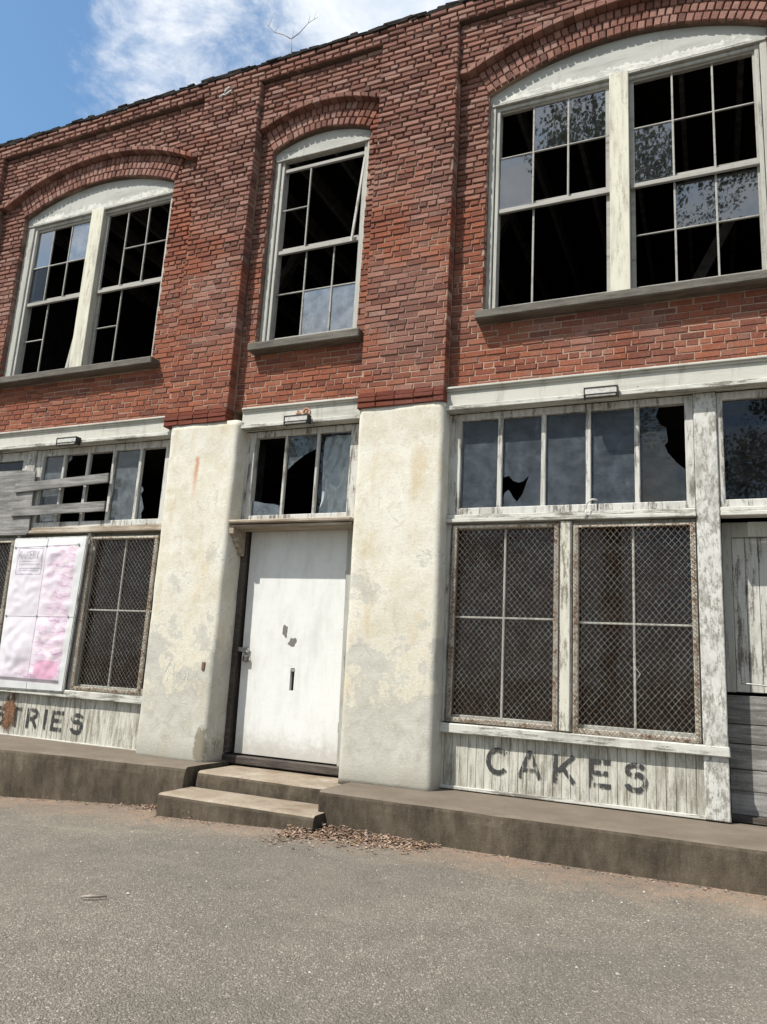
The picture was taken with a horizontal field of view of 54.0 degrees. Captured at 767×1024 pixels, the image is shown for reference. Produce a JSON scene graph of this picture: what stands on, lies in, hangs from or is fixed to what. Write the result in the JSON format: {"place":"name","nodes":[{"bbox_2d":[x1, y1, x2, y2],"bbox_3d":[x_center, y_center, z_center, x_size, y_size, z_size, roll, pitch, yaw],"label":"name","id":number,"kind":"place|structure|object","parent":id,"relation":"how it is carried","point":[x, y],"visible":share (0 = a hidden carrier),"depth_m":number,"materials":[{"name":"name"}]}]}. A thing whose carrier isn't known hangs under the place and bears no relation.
{"place":"outdoors","nodes":[
{"label":"outdoors","id":0,"kind":"place"},
{"bbox_2d":[0,734,228,806],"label":"pavement","id":1,"kind":"structure","parent":0,"point":[33,768],"depth_m":7.68,"materials":[{"name":"brown concrete"}]},
{"bbox_2d":[0,0,456,143],"label":"sky","id":2,"kind":"structure","parent":0,"point":[62,62],"materials":[{"name":"blue"}]},
{"bbox_2d":[0,796,766,1023],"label":"asphalt ground","id":3,"kind":"structure","parent":0,"point":[76,977],"depth_m":3.93,"materials":[{"name":"grey asphalt"}]},
{"bbox_2d":[81,895,106,897],"bbox_3d":[-1.627,2.161,4.229,0.138,0.020,0.028,6,-12,-11],"label":"stick","id":4,"kind":"object","parent":3,"relation":"on","point":[92,896],"visible":1,"depth_m":4.22,"materials":[{"name":"grey wood"}]},
{"bbox_2d":[156,787,324,832],"bbox_3d":[-1.245,2.906,6.730,1.625,0.626,0.506,-2,-13,23],"label":"concrete step","id":5,"kind":"object","parent":3,"relation":"on","point":[202,804],"visible":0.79,"depth_m":6.64,"materials":[{"name":"grey concrete"}]},
{"bbox_2d":[196,765,340,803],"bbox_3d":[-1.031,2.960,7.280,1.538,0.770,0.651,-2,-13,23],"label":"concrete step","id":6,"kind":"object","parent":3,"relation":"on","point":[291,786],"visible":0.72,"depth_m":7.18,"materials":[{"name":"grey concrete"}]},
{"bbox_2d":[0,797,760,1020],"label":"grit","id":7,"kind":"object","parent":3,"relation":"on","point":[617,973],"visible":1,"depth_m":4.20,"materials":[{"name":"gravel"}]},
{"bbox_2d":[0,0,766,826],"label":"brick building","id":8,"kind":"structure","parent":3,"relation":"on","point":[446,264],"depth_m":8.45,"materials":[{"name":"red brick"}]},
{"bbox_2d":[0,538,15,643],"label":"shop window","id":9,"kind":"structure","parent":8,"relation":"in","point":[1,539],"depth_m":9.97,"materials":[{"name":"grey paint"}]},
{"bbox_2d":[0,452,26,535],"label":"transom window","id":10,"kind":"structure","parent":8,"relation":"in","point":[21,456],"depth_m":10.20,"materials":[{"name":"white paint"}]},
{"bbox_2d":[0,470,36,534],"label":"plywood sheet","id":11,"kind":"object","parent":8,"relation":"attached to","point":[9,500],"visible":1,"depth_m":9.92,"materials":[{"name":"grey wood"}]},
{"bbox_2d":[11,501,105,516],"bbox_3d":[-4.152,-0.036,9.571,1.577,0.151,0.026,-2,-13,23],"label":"board","id":12,"kind":"object","parent":11,"relation":"attached to","point":[99,506],"visible":1,"depth_m":9.54,"materials":[{"name":"grey wood"}]},
{"bbox_2d":[14,473,108,492],"bbox_3d":[-4.137,-0.368,9.642,1.580,0.188,0.026,-2,-13,23],"label":"board","id":13,"kind":"object","parent":11,"relation":"attached to","point":[64,482],"visible":1,"depth_m":9.61,"materials":[{"name":"grey wood"}]},
{"bbox_2d":[0,536,88,691],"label":"banner","id":14,"kind":"object","parent":8,"relation":"attached to","point":[44,592],"visible":1,"depth_m":9.27,"materials":[{"name":"pink plastic"}]},
{"bbox_2d":[31,537,74,688],"bbox_3d":[-4.238,1.237,9.469,1.140,1.870,0.050,-2,-13,23],"label":"shop window","id":15,"kind":"structure","parent":8,"relation":"in","point":[31,537],"depth_m":9.12,"materials":[{"name":"grey paint"}]},
{"bbox_2d":[56,436,80,446],"bbox_3d":[-4.010,-0.890,9.579,0.336,0.108,0.093,-2,-13,23],"label":"wall light","id":16,"kind":"object","parent":8,"relation":"attached to","point":[68,441],"visible":1,"depth_m":9.53,"materials":[{"name":"metal"}]},
{"bbox_2d":[0,179,174,388],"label":"window","id":17,"kind":"structure","parent":8,"relation":"in","point":[96,205],"depth_m":10.47,"materials":[{"name":"grey paint"}]},
{"bbox_2d":[27,440,170,535],"bbox_3d":[-3.567,-0.294,9.472,2.313,1.138,0.146,-2,-13,23],"label":"transom window","id":18,"kind":"structure","parent":8,"relation":"in","point":[107,526],"depth_m":9.44,"materials":[{"name":"white paint"}]},
{"bbox_2d":[74,535,160,695],"bbox_3d":[-3.153,1.201,8.994,1.110,1.870,0.056,-2,-13,23],"label":"shop window","id":19,"kind":"structure","parent":8,"relation":"in","point":[93,562],"depth_m":9.08,"materials":[{"name":"grey paint"}]},
{"bbox_2d":[234,530,347,763],"bbox_3d":[-1.017,1.374,8.075,1.373,2.415,0.072,-2,-13,23],"label":"door","id":20,"kind":"structure","parent":8,"relation":"in","point":[294,615],"depth_m":8.03,"materials":[{"name":"white paint"}]},
{"bbox_2d":[242,651,248,661],"bbox_3d":[-1.498,1.569,8.191,0.070,0.117,0.028,-2,-13,23],"label":"padlock","id":21,"kind":"object","parent":20,"relation":"hanging from","point":[245,659],"visible":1,"depth_m":8.18,"materials":[{"name":"grey metal"}]},
{"bbox_2d":[266,13,317,53],"bbox_3d":[-1.209,-6.159,9.750,0.791,0.913,0.045,-2,-13,23],"label":"sapling","id":22,"kind":"object","parent":8,"relation":"on","point":[293,32],"visible":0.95,"depth_m":9.71,"materials":[{"name":"grey plant"}]},
{"bbox_2d":[283,414,310,426],"bbox_3d":[-0.944,-1.002,8.252,0.301,0.108,0.093,-2,-13,23],"label":"wall light","id":23,"kind":"object","parent":8,"relation":"attached to","point":[298,419],"visible":1,"depth_m":8.21,"materials":[{"name":"metal"}]},
{"bbox_2d":[240,424,358,519],"bbox_3d":[-0.914,-0.414,8.364,1.507,1.057,0.093,-2,-13,23],"label":"transom window","id":24,"kind":"structure","parent":8,"relation":"in","point":[253,440],"depth_m":8.38,"materials":[{"name":"white paint"}]},
{"bbox_2d":[247,129,370,355],"bbox_3d":[-0.777,-3.268,8.919,1.448,2.895,0.367,-2,-13,23],"label":"window","id":25,"kind":"structure","parent":8,"relation":"in","point":[336,141],"depth_m":9.08,"materials":[{"name":"grey paint"}]},
{"bbox_2d":[318,435,350,512],"bbox_3d":[-0.500,-0.410,8.269,0.390,0.900,0.057,-2,-13,23],"label":"plastic sheet","id":26,"kind":"object","parent":8,"relation":"hanging from","point":[336,458],"visible":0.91,"depth_m":8.29,"materials":[{"name":"grey plastic"}]},
{"bbox_2d":[446,522,559,730],"bbox_3d":[1.140,1.043,7.136,1.070,1.900,0.056,-2,-13,23],"label":"shop window","id":27,"kind":"structure","parent":8,"relation":"in","point":[505,536],"depth_m":7.11,"materials":[{"name":"grey paint"}]},
{"bbox_2d":[445,395,695,524],"bbox_3d":[1.716,-0.469,7.181,2.316,1.139,0.146,-2,-13,23],"label":"transom window","id":28,"kind":"structure","parent":8,"relation":"in","point":[456,515],"depth_m":7.12,"materials":[{"name":"white paint"}]},
{"bbox_2d":[584,499,596,518],"bbox_3d":[1.910,-0.031,6.917,0.128,0.197,0.035,6,-12,-12],"label":"cable","id":29,"kind":"object","parent":8,"relation":"attached to","point":[586,507],"visible":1,"depth_m":6.92,"materials":[{"name":"white plastic"}]},
{"bbox_2d":[584,384,618,400],"bbox_3d":[2.015,-1.100,6.968,0.306,0.108,0.093,-2,-13,23],"label":"wall light","id":30,"kind":"object","parent":8,"relation":"attached to","point":[602,392],"visible":1,"depth_m":6.93,"materials":[{"name":"metal"}]},
{"bbox_2d":[474,26,766,325],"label":"window","id":31,"kind":"structure","parent":8,"relation":"in","point":[613,69],"depth_m":7.60,"materials":[{"name":"grey paint"}]},
{"bbox_2d":[574,519,702,742],"bbox_3d":[2.224,1.007,6.666,1.065,1.900,0.056,-2,-13,23],"label":"shop window","id":32,"kind":"structure","parent":8,"relation":"in","point":[633,730],"depth_m":6.62,"materials":[{"name":"grey paint"}]},
{"bbox_2d":[716,389,766,518],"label":"transom window","id":33,"kind":"structure","parent":8,"relation":"in","point":[731,508],"depth_m":6.57,"materials":[{"name":"white paint"}]},
{"bbox_2d":[721,522,766,816],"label":"side door","id":34,"kind":"structure","parent":8,"relation":"in","point":[748,782],"depth_m":6.44,"materials":[{"name":"white paint"}]},
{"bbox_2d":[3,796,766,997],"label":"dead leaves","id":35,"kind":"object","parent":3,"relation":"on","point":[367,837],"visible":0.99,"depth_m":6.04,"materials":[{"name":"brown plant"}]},
{"bbox_2d":[318,782,766,895],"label":"pavement","id":36,"kind":"structure","parent":0,"point":[727,856],"depth_m":5.76,"materials":[{"name":"brown concrete"}]}
]}

